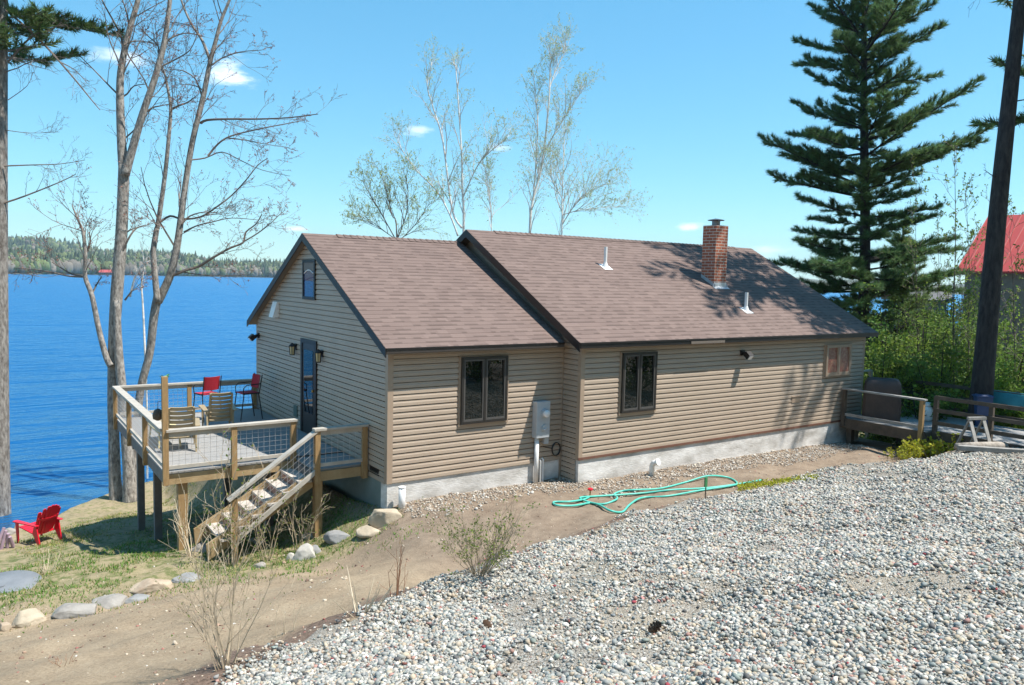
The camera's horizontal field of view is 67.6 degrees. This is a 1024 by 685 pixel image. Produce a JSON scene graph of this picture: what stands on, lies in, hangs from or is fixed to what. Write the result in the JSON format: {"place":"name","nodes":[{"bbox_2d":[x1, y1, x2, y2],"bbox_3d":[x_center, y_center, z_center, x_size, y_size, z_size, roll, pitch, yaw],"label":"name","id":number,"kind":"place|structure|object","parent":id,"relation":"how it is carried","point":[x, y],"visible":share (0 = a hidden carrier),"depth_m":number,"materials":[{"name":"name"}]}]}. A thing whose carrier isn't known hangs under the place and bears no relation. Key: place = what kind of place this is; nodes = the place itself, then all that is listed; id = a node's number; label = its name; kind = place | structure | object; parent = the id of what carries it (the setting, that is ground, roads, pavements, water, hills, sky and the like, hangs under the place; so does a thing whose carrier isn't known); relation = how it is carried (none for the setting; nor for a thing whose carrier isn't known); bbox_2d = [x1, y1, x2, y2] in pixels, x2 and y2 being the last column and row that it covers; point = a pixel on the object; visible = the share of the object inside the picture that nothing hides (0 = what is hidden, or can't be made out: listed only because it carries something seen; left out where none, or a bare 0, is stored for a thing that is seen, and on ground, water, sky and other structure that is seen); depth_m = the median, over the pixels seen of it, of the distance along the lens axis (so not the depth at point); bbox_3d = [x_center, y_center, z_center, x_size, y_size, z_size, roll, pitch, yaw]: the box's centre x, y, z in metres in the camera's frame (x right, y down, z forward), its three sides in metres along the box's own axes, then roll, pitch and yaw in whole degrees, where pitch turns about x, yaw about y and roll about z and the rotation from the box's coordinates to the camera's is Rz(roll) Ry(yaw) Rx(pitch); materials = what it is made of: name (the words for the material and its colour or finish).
{"place":"outdoors","nodes":[
{"label":"outdoors","id":0,"kind":"place"},
{"bbox_2d":[0,475,437,634],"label":"lawn grass","id":1,"kind":"structure","parent":0,"point":[155,554],"depth_m":12.62,"materials":[{"name":"plant"}]},
{"bbox_2d":[0,432,955,684],"bbox_3d":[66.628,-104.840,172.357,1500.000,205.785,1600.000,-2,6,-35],"label":"ground","id":2,"kind":"structure","parent":0,"point":[96,663],"depth_m":11.30,"materials":[{"name":"soil"}]},
{"bbox_2d":[0,622,11,631],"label":"stone","id":3,"kind":"object","parent":2,"relation":"on","point":[5,626],"visible":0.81,"depth_m":9.75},
{"bbox_2d":[0,527,14,549],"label":"firewood","id":4,"kind":"object","parent":2,"relation":"on","point":[6,536],"visible":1,"depth_m":15.04,"materials":[{"name":"wood"}]},
{"bbox_2d":[0,570,41,592],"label":"flat stone","id":5,"kind":"object","parent":2,"relation":"on","point":[17,579],"visible":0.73,"depth_m":11.38,"materials":[{"name":"stone"}]},
{"bbox_2d":[11,608,46,627],"bbox_3d":[-6.291,3.628,9.966,0.436,0.264,0.274,-2,6,-35],"label":"stone","id":6,"kind":"object","parent":2,"relation":"on","point":[28,617],"visible":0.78,"depth_m":9.91,"materials":[{"name":"stone"}]},
{"bbox_2d":[12,504,62,544],"bbox_3d":[-9.750,3.711,15.816,0.830,0.835,0.662,3,5,23],"label":"adirondack chair","id":7,"kind":"object","parent":2,"relation":"on","point":[47,519],"visible":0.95,"depth_m":15.70,"materials":[{"name":"red plastic"}]},
{"bbox_2d":[37,549,64,573],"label":"bare shrub","id":8,"kind":"object","parent":2,"relation":"on","point":[43,567],"visible":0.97,"depth_m":11.80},
{"bbox_2d":[0,0,125,516],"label":"pine tree","id":9,"kind":"object","parent":2,"relation":"on","point":[42,23],"visible":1,"depth_m":20.91,"materials":[{"name":"green plant"}]},
{"bbox_2d":[50,603,96,618],"bbox_3d":[-5.830,3.586,10.204,0.654,0.202,0.434,2,5,3],"label":"stone","id":10,"kind":"object","parent":2,"relation":"on","point":[68,610],"visible":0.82,"depth_m":10.07,"materials":[{"name":"stone"}]},
{"bbox_2d":[91,593,127,608],"bbox_3d":[-5.579,3.583,10.586,0.480,0.177,0.330,3,5,15],"label":"stone","id":11,"kind":"object","parent":2,"relation":"on","point":[110,601],"visible":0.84,"depth_m":10.52,"materials":[{"name":"stone"}]},
{"bbox_2d":[8,0,238,502],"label":"maple tree","id":12,"kind":"object","parent":2,"relation":"on","point":[124,489],"visible":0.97,"depth_m":22.26,"materials":[{"name":"grey plant"}]},
{"bbox_2d":[124,594,149,603],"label":"stone","id":13,"kind":"object","parent":2,"relation":"on","point":[140,597],"visible":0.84,"depth_m":10.65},
{"bbox_2d":[128,238,171,478],"bbox_3d":[-11.975,0.587,25.400,1.414,8.083,1.422,-2,6,-35],"label":"birch sapling","id":14,"kind":"object","parent":2,"relation":"on","point":[143,319],"visible":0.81,"depth_m":24.98,"materials":[{"name":"white plant"}]},
{"bbox_2d":[129,578,173,593],"bbox_3d":[-5.219,3.517,11.030,0.640,0.207,0.368,0,5,-21],"label":"stone","id":15,"kind":"object","parent":2,"relation":"on","point":[144,585],"visible":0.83,"depth_m":10.92,"materials":[{"name":"stone"}]},
{"bbox_2d":[171,572,199,582],"bbox_3d":[-4.838,3.544,11.458,0.499,0.166,0.330,1,5,-1],"label":"stone","id":16,"kind":"object","parent":2,"relation":"on","point":[184,575],"visible":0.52,"depth_m":11.39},
{"bbox_2d":[190,542,206,552],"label":"stone","id":17,"kind":"object","parent":2,"relation":"on","point":[199,545],"visible":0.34,"depth_m":12.89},
{"bbox_2d":[168,474,241,556],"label":"bare shrub","id":18,"kind":"object","parent":2,"relation":"on","point":[189,553],"visible":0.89,"depth_m":12.64,"materials":[{"name":"plant"}]},
{"bbox_2d":[132,497,303,670],"bbox_3d":[-2.119,1.794,5.690,1.043,1.264,0.907,2,5,12],"label":"bare shrub","id":19,"kind":"object","parent":2,"relation":"on","point":[219,641],"visible":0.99,"depth_m":5.65,"materials":[{"name":"beige plant"}]},
{"bbox_2d":[109,0,346,476],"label":"maple tree","id":20,"kind":"object","parent":2,"relation":"on","point":[159,294],"visible":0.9,"depth_m":23.52,"materials":[{"name":"grey plant"}]},
{"bbox_2d":[112,376,368,561],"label":"deck","id":21,"kind":"structure","parent":2,"relation":"on","point":[287,449],"depth_m":13.49,"materials":[{"name":"brown wood"}]},
{"bbox_2d":[152,401,160,420],"bbox_3d":[-5.847,1.123,12.624,0.170,0.335,0.166,-2,6,-35],"label":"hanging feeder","id":22,"kind":"object","parent":21,"relation":"hanging from","point":[156,414],"visible":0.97,"depth_m":12.57,"materials":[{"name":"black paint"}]},
{"bbox_2d":[160,406,199,451],"bbox_3d":[-6.248,1.577,14.425,0.716,0.876,0.895,-1,5,-27],"label":"lounge chair","id":23,"kind":"object","parent":21,"relation":"on","point":[194,422],"visible":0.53,"depth_m":14.13,"materials":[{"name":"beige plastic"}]},
{"bbox_2d":[192,375,221,422],"bbox_3d":[-6.909,1.248,17.333,0.542,1.029,0.486,5,6,40],"label":"bar stool","id":24,"kind":"object","parent":21,"relation":"on","point":[210,383],"visible":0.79,"depth_m":17.17,"materials":[{"name":"red fabric"}]},
{"bbox_2d":[198,392,236,434],"bbox_3d":[-6.210,1.433,16.197,0.716,0.876,0.895,-1,5,-29],"label":"lounge chair","id":25,"kind":"object","parent":21,"relation":"on","point":[222,414],"visible":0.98,"depth_m":15.96,"materials":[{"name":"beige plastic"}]},
{"bbox_2d":[234,373,262,420],"bbox_3d":[-6.085,1.246,17.602,0.542,1.029,0.486,-3,6,-43],"label":"bar stool","id":26,"kind":"object","parent":21,"relation":"on","point":[255,381],"visible":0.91,"depth_m":17.62,"materials":[{"name":"red fabric"}]},
{"bbox_2d":[190,428,292,566],"bbox_3d":[-4.348,2.450,12.366,1.363,2.252,1.626,5,6,38],"label":"bare shrub","id":27,"kind":"object","parent":2,"relation":"on","point":[230,516],"visible":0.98,"depth_m":12.18,"materials":[{"name":"beige plant"}]},
{"bbox_2d":[246,506,287,561],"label":"bare shrub","id":28,"kind":"object","parent":2,"relation":"on","point":[261,533],"visible":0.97,"depth_m":12.42,"materials":[{"name":"brown plant"}]},
{"bbox_2d":[275,604,301,636],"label":"bare shrub","id":29,"kind":"object","parent":2,"relation":"on","point":[283,620],"visible":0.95,"depth_m":7.12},
{"bbox_2d":[292,543,315,560],"bbox_3d":[-3.385,3.468,12.441,0.401,0.391,0.294,0,5,-17],"label":"stone","id":30,"kind":"object","parent":2,"relation":"on","point":[305,551],"visible":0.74,"depth_m":12.34,"materials":[{"name":"stone"}]},
{"bbox_2d":[276,490,333,552],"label":"bare shrub","id":31,"kind":"object","parent":2,"relation":"on","point":[302,525],"visible":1,"depth_m":12.80,"materials":[{"name":"brown plant"}]},
{"bbox_2d":[323,530,349,544],"bbox_3d":[-2.922,3.285,12.806,0.393,0.236,0.442,-2,6,-35],"label":"stone","id":32,"kind":"object","parent":2,"relation":"on","point":[333,537],"visible":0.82,"depth_m":12.71,"materials":[{"name":"stone"}]},
{"bbox_2d":[333,565,392,617],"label":"bare shrub","id":33,"kind":"object","parent":2,"relation":"on","point":[369,607],"visible":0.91,"depth_m":6.88,"materials":[{"name":"plant"}]},
{"bbox_2d":[356,525,378,537],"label":"stone","id":34,"kind":"object","parent":2,"relation":"on","point":[365,531],"visible":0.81,"depth_m":12.47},
{"bbox_2d":[368,509,401,528],"bbox_3d":[-2.088,2.956,12.765,0.557,0.388,0.351,3,5,15],"label":"stone","id":35,"kind":"object","parent":2,"relation":"on","point":[378,518],"visible":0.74,"depth_m":12.63,"materials":[{"name":"stone"}]},
{"bbox_2d":[377,544,407,596],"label":"bare shrub","id":36,"kind":"object","parent":2,"relation":"on","point":[398,578],"visible":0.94,"depth_m":7.56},
{"bbox_2d":[339,149,451,240],"bbox_3d":[-4.471,-1.529,29.278,4.276,11.704,2.322,1,5,-8],"label":"alder tree","id":37,"kind":"object","parent":2,"relation":"on","point":[389,186],"visible":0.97,"depth_m":28.86,"materials":[{"name":"plant"}]},
{"bbox_2d":[398,486,405,508],"bbox_3d":[-1.874,2.682,13.021,0.132,0.465,0.132,-2,6,-35],"label":"drain pipe","id":38,"kind":"object","parent":2,"relation":"on","point":[401,502],"visible":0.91,"depth_m":12.97,"materials":[{"name":"white plastic"}]},
{"bbox_2d":[373,32,534,235],"bbox_3d":[-2.537,-4.586,33.504,7.302,17.466,3.185,2,5,4],"label":"birch tree","id":39,"kind":"object","parent":2,"relation":"on","point":[484,155],"visible":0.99,"depth_m":32.97,"materials":[{"name":"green plant"}]},
{"bbox_2d":[513,12,604,232],"bbox_3d":[2.038,-5.383,34.234,4.217,18.877,3.369,1,5,-2],"label":"birch tree","id":40,"kind":"object","parent":2,"relation":"on","point":[556,64],"visible":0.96,"depth_m":33.96,"materials":[{"name":"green plant"}]},
{"bbox_2d":[247,219,878,508],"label":"house","id":41,"kind":"structure","parent":2,"relation":"on","point":[467,360],"depth_m":15.61,"materials":[{"name":"plastic"}]},
{"bbox_2d":[300,338,317,433],"bbox_3d":[-4.253,0.929,15.947,0.090,1.985,0.920,-2,6,-35],"label":"door","id":42,"kind":"structure","parent":41,"relation":"in","point":[308,366],"depth_m":15.95,"materials":[{"name":"glass"}]},
{"bbox_2d":[302,260,316,299],"bbox_3d":[-4.185,-1.296,15.781,0.048,0.820,0.730,-2,6,-35],"label":"window","id":43,"kind":"structure","parent":41,"relation":"in","point":[309,269],"depth_m":15.76,"materials":[{"name":"blue"}]},
{"bbox_2d":[457,354,508,426],"bbox_3d":[-0.506,0.865,13.939,1.070,1.270,0.080,-2,6,-35],"label":"window","id":44,"kind":"structure","parent":41,"relation":"in","point":[483,380],"depth_m":13.89,"materials":[{"name":"brown metal"}]},
{"bbox_2d":[618,350,657,415],"bbox_3d":[2.551,0.804,15.397,1.020,1.260,0.080,-2,6,-35],"label":"window","id":45,"kind":"structure","parent":41,"relation":"in","point":[637,387],"depth_m":15.35,"materials":[{"name":"brown metal"}]},
{"bbox_2d":[822,343,851,377],"bbox_3d":[8.228,0.450,19.307,1.160,0.840,0.080,-2,6,-35],"label":"window","id":46,"kind":"structure","parent":41,"relation":"in","point":[837,358],"depth_m":19.26,"materials":[{"name":"red glass"}]},
{"bbox_2d":[521,97,652,234],"bbox_3d":[2.364,-2.802,30.925,5.832,14.106,4.126,3,5,22],"label":"birch tree","id":47,"kind":"object","parent":2,"relation":"on","point":[554,166],"visible":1,"depth_m":30.93,"materials":[{"name":"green plant"}]},
{"bbox_2d":[403,442,879,522],"bbox_3d":[3.563,2.665,16.032,12.498,0.224,1.592,-2,6,-35],"label":"stone strip","id":48,"kind":"object","parent":2,"relation":"on","point":[673,472],"visible":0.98,"depth_m":15.13,"materials":[{"name":"gravel"}]},
{"bbox_2d":[649,458,660,476],"bbox_3d":[2.863,2.553,15.378,0.224,0.479,0.144,6,6,44],"label":"cleanout pipe","id":49,"kind":"object","parent":48,"relation":"on","point":[657,462],"visible":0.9,"depth_m":15.35,"materials":[{"name":"white plastic"}]},
{"bbox_2d":[552,475,762,512],"bbox_3d":[2.754,2.758,14.187,4.639,0.188,1.108,-2,6,-35],"label":"garden hose","id":50,"kind":"object","parent":2,"relation":"on","point":[585,498],"visible":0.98,"depth_m":14.15,"materials":[{"name":"teal rubber"}]},
{"bbox_2d":[737,473,818,490],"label":"ground cover","id":51,"kind":"object","parent":2,"relation":"on","point":[766,482],"visible":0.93,"depth_m":14.42,"materials":[{"name":"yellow plant"}]},
{"bbox_2d":[755,0,997,372],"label":"pine tree","id":52,"kind":"object","parent":2,"relation":"on","point":[879,18],"visible":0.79,"depth_m":29.14,"materials":[{"name":"green plant"}]},
{"bbox_2d":[859,313,922,442],"bbox_3d":[10.773,1.234,22.513,2.639,4.177,2.533,-2,6,-35],"label":"leafy shrub","id":53,"kind":"object","parent":2,"relation":"on","point":[892,355],"visible":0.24,"depth_m":22.05,"materials":[{"name":"green plant"}]},
{"bbox_2d":[856,282,948,373],"bbox_3d":[12.741,0.537,26.654,3.148,5.472,4.047,-2,6,-35],"label":"leafy shrub","id":54,"kind":"object","parent":2,"relation":"on","point":[895,319],"visible":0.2,"depth_m":26.12,"materials":[{"name":"green plant"}]},
{"bbox_2d":[883,445,925,460],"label":"goldenrod clump","id":55,"kind":"object","parent":2,"relation":"on","point":[900,454],"visible":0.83,"depth_m":17.53,"materials":[{"name":"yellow plant"}]},
{"bbox_2d":[854,219,960,358],"bbox_3d":[17.515,-0.979,33.934,4.706,9.177,4.816,-2,6,-35],"label":"pine tree","id":56,"kind":"object","parent":2,"relation":"on","point":[897,238],"visible":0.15,"depth_m":33.80,"materials":[{"name":"green plant"}]},
{"bbox_2d":[865,292,951,368],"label":"leafy shrub","id":57,"kind":"object","parent":2,"relation":"on","point":[904,333],"visible":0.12,"depth_m":27.79,"materials":[{"name":"green plant"}]},
{"bbox_2d":[865,343,956,444],"bbox_3d":[11.105,1.651,21.606,2.805,3.142,2.691,-2,6,-35],"label":"leafy shrub","id":58,"kind":"object","parent":2,"relation":"on","point":[902,379],"visible":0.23,"depth_m":21.31,"materials":[{"name":"green plant"}]},
{"bbox_2d":[871,305,950,338],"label":"leafy shrub","id":59,"kind":"object","parent":2,"relation":"on","point":[877,311],"depth_m":33.92,"materials":[{"name":"green plant"}]},
{"bbox_2d":[897,154,934,360],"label":"sapling","id":60,"kind":"object","parent":2,"relation":"on","point":[915,246],"visible":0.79,"depth_m":26.95,"materials":[{"name":"plant"}]},
{"bbox_2d":[881,286,954,329],"bbox_3d":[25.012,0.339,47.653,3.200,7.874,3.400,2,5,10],"label":"shed","id":61,"kind":"structure","parent":2,"relation":"on","point":[935,297],"depth_m":46.01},
{"bbox_2d":[884,293,959,357],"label":"leafy shrub","id":62,"kind":"object","parent":2,"relation":"on","point":[902,320],"visible":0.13,"depth_m":30.36,"materials":[{"name":"green plant"}]},
{"bbox_2d":[891,384,962,446],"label":"leafy shrub","id":63,"kind":"object","parent":2,"relation":"on","point":[944,405],"visible":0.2,"depth_m":19.70,"materials":[{"name":"green plant"}]},
{"bbox_2d":[902,193,952,362],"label":"sapling","id":64,"kind":"object","parent":2,"relation":"on","point":[935,304],"visible":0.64,"depth_m":28.78,"materials":[{"name":"plant"}]},
{"bbox_2d":[883,296,973,373],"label":"leafy shrub","id":65,"kind":"object","parent":2,"relation":"on","point":[926,332],"visible":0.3,"depth_m":24.94,"materials":[{"name":"green plant"}]},
{"bbox_2d":[863,333,997,453],"bbox_3d":[11.348,1.518,20.679,3.207,3.618,3.496,-2,6,-35],"label":"leafy shrub","id":66,"kind":"object","parent":2,"relation":"on","point":[952,360],"visible":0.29,"depth_m":20.57,"materials":[{"name":"green plant"}]},
{"bbox_2d":[840,369,1023,457],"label":"side deck","id":67,"kind":"structure","parent":2,"relation":"on","point":[913,428],"depth_m":18.16,"materials":[{"name":"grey wood"}]},
{"bbox_2d":[862,377,901,421],"bbox_3d":[9.377,1.429,19.383,0.895,1.075,0.614,4,5,25],"label":"covered grill","id":68,"kind":"object","parent":67,"relation":"on","point":[881,407],"visible":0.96,"depth_m":19.13,"materials":[{"name":"fabric"}]},
{"bbox_2d":[924,402,932,420],"bbox_3d":[10.520,1.751,19.414,0.310,0.460,0.305,-2,6,-35],"label":"propane tank","id":69,"kind":"object","parent":67,"relation":"on","point":[928,410],"visible":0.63,"depth_m":19.29,"materials":[{"name":"white metal"}]},
{"bbox_2d":[972,394,993,426],"bbox_3d":[11.544,1.671,18.835,0.431,0.801,0.431,2,5,10],"label":"blue bin","id":70,"kind":"object","parent":67,"relation":"on","point":[981,410],"visible":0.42,"depth_m":18.70,"materials":[{"name":"plastic"}]},
{"bbox_2d":[993,390,1023,406],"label":"tarp","id":71,"kind":"object","parent":67,"relation":"hanging from","point":[1010,399],"visible":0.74,"depth_m":18.76,"materials":[{"name":"plastic"}]},
{"bbox_2d":[901,431,963,458],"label":"goldenrod clump","id":72,"kind":"object","parent":2,"relation":"on","point":[931,447],"visible":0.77,"depth_m":17.61,"materials":[{"name":"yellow plant"}]},
{"bbox_2d":[903,304,962,386],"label":"leafy shrub","id":73,"kind":"object","parent":2,"relation":"on","point":[934,315],"visible":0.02,"depth_m":37.83,"materials":[{"name":"green plant"}]},
{"bbox_2d":[893,296,976,354],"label":"leafy shrub","id":74,"kind":"object","parent":2,"relation":"on","point":[943,311],"depth_m":43.47,"materials":[{"name":"green plant"}]},
{"bbox_2d":[908,311,975,381],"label":"leafy shrub","id":75,"kind":"object","parent":2,"relation":"on","point":[942,330],"visible":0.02,"depth_m":29.49,"materials":[{"name":"green plant"}]},
{"bbox_2d":[914,267,979,372],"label":"leafy shrub","id":76,"kind":"object","parent":2,"relation":"on","point":[945,304],"visible":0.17,"depth_m":28.75,"materials":[{"name":"green plant"}]},
{"bbox_2d":[919,130,978,389],"bbox_3d":[12.680,-1.407,22.117,1.461,9.272,1.896,-2,6,-35],"label":"sapling","id":77,"kind":"object","parent":2,"relation":"on","point":[972,289],"visible":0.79,"depth_m":21.83,"materials":[{"name":"plant"}]},
{"bbox_2d":[915,316,1023,418],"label":"leafy shrub","id":78,"kind":"object","parent":2,"relation":"on","point":[999,328],"visible":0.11,"depth_m":27.40,"materials":[{"name":"green plant"}]},
{"bbox_2d":[926,263,1021,351],"bbox_3d":[21.307,-0.263,36.002,3.931,7.099,3.066,1,5,-2],"label":"leafy shrub","id":79,"kind":"object","parent":2,"relation":"on","point":[976,280],"visible":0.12,"depth_m":35.69,"materials":[{"name":"green plant"}]},
{"bbox_2d":[941,172,1010,369],"bbox_3d":[14.377,-1.081,23.743,1.435,8.343,1.742,-2,6,-35],"label":"sapling","id":80,"kind":"object","parent":2,"relation":"on","point":[967,250],"visible":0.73,"depth_m":23.78,"materials":[{"name":"plant"}]},
{"bbox_2d":[928,362,1023,418],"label":"leafy shrub","id":81,"kind":"object","parent":2,"relation":"on","point":[968,381],"visible":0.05,"depth_m":22.38,"materials":[{"name":"green plant"}]},
{"bbox_2d":[940,360,1023,426],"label":"leafy shrub","id":82,"kind":"object","parent":2,"relation":"on","point":[998,382],"visible":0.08,"depth_m":20.42,"materials":[{"name":"green plant"}]},
{"bbox_2d":[943,299,1022,396],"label":"leafy shrub","id":83,"kind":"object","parent":2,"relation":"on","point":[970,339],"visible":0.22,"depth_m":24.26,"materials":[{"name":"green plant"}]},
{"bbox_2d":[959,214,1023,366],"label":"cottage","id":84,"kind":"structure","parent":2,"relation":"on","point":[1017,236],"depth_m":41.08,"materials":[{"name":"brown"}]},
{"bbox_2d":[971,184,1012,335],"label":"sapling","id":85,"kind":"object","parent":2,"relation":"on","point":[1004,257],"visible":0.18,"depth_m":30.91,"materials":[{"name":"plant"}]},
{"bbox_2d":[964,337,1023,388],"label":"leafy shrub","id":86,"kind":"object","parent":2,"relation":"on","point":[1009,344],"visible":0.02,"depth_m":32.86,"materials":[{"name":"green plant"}]},
{"bbox_2d":[966,0,1023,425],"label":"pine tree","id":87,"kind":"object","parent":2,"relation":"on","point":[983,368],"visible":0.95,"depth_m":18.85,"materials":[{"name":"brown plant"}]},
{"bbox_2d":[967,49,1023,130],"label":"pine tree","id":88,"kind":"object","parent":2,"relation":"on","point":[991,121],"visible":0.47,"depth_m":20.75,"materials":[{"name":"green plant"}]},
{"bbox_2d":[972,300,1023,390],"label":"leafy shrub","id":89,"kind":"object","parent":2,"relation":"on","point":[1020,369],"visible":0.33,"depth_m":26.05,"materials":[{"name":"green plant"}]},
{"bbox_2d":[979,200,1023,388],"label":"sapling","id":90,"kind":"object","parent":2,"relation":"on","point":[1013,296],"visible":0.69,"depth_m":22.05,"materials":[{"name":"plant"}]},
{"bbox_2d":[994,388,1023,428],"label":"leafy shrub","id":91,"kind":"object","parent":2,"relation":"on","point":[1014,413],"visible":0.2,"depth_m":19.72,"materials":[{"name":"green plant"}]},
{"bbox_2d":[995,341,1023,429],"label":"leafy shrub","id":92,"kind":"object","parent":2,"relation":"on","point":[1002,362],"visible":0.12,"depth_m":24.20,"materials":[{"name":"green plant"}]},
{"bbox_2d":[0,274,963,531],"bbox_3d":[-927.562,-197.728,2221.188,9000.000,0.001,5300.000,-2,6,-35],"label":"lake","id":93,"kind":"structure","parent":0,"point":[58,419],"depth_m":57.46,"materials":[{"name":"liquid"}]},
{"bbox_2d":[8,242,963,294],"bbox_3d":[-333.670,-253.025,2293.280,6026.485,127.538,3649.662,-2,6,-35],"label":"hills","id":94,"kind":"structure","parent":0,"point":[816,280],"depth_m":1581.99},
{"bbox_2d":[8,233,284,276],"bbox_3d":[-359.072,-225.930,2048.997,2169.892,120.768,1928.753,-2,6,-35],"label":"wood","id":95,"kind":"object","parent":94,"relation":"on","point":[69,254],"visible":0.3,"depth_m":1261.93,"materials":[{"name":"green plant"}]},
{"bbox_2d":[8,0,1023,284],"label":"sky","id":96,"kind":"structure","parent":0,"point":[688,86],"materials":[{"name":"blue"}]},
{"bbox_2d":[213,447,1023,684],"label":"gravel","id":97,"kind":"structure","parent":0,"point":[988,533],"depth_m":6.37,"materials":[{"name":"gravel"}]},
{"bbox_2d":[648,621,661,633],"bbox_3d":[1.077,2.142,5.757,0.084,0.084,0.156,5,6,38],"label":"pine cone","id":98,"kind":"object","parent":97,"relation":"on","point":[655,626],"visible":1,"depth_m":5.73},
{"bbox_2d":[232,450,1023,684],"bbox_3d":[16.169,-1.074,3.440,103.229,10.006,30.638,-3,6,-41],"label":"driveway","id":99,"kind":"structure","parent":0,"point":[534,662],"depth_m":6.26,"materials":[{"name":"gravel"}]},
{"bbox_2d":[409,494,539,576],"bbox_3d":[-0.403,2.017,7.911,1.086,0.921,1.107,5,6,38],"label":"bare shrub","id":100,"kind":"object","parent":99,"relation":"on","point":[476,547],"visible":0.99,"depth_m":7.86,"materials":[{"name":"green plant"}]},
{"bbox_2d":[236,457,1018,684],"bbox_3d":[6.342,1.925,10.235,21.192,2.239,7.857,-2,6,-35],"label":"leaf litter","id":101,"kind":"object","parent":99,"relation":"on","point":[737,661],"visible":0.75,"depth_m":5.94,"materials":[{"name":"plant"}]},
{"bbox_2d":[956,417,990,442],"bbox_3d":[10.148,2.007,16.737,0.477,0.758,0.678,0,5,-18],"label":"sawhorse","id":102,"kind":"object","parent":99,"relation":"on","point":[973,431],"visible":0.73,"depth_m":16.69,"materials":[{"name":"grey wood"}]},
{"bbox_2d":[954,442,1008,450],"bbox_3d":[10.118,2.239,16.490,1.089,0.220,0.206,1,5,-2],"label":"log","id":103,"kind":"object","parent":99,"relation":"on","point":[998,444],"visible":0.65,"depth_m":16.42,"materials":[{"name":"grey wood"}]},
{"bbox_2d":[957,445,1023,453],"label":"edging timber","id":104,"kind":"object","parent":99,"relation":"on","point":[986,449],"visible":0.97,"depth_m":16.17,"materials":[{"name":"grey wood"}]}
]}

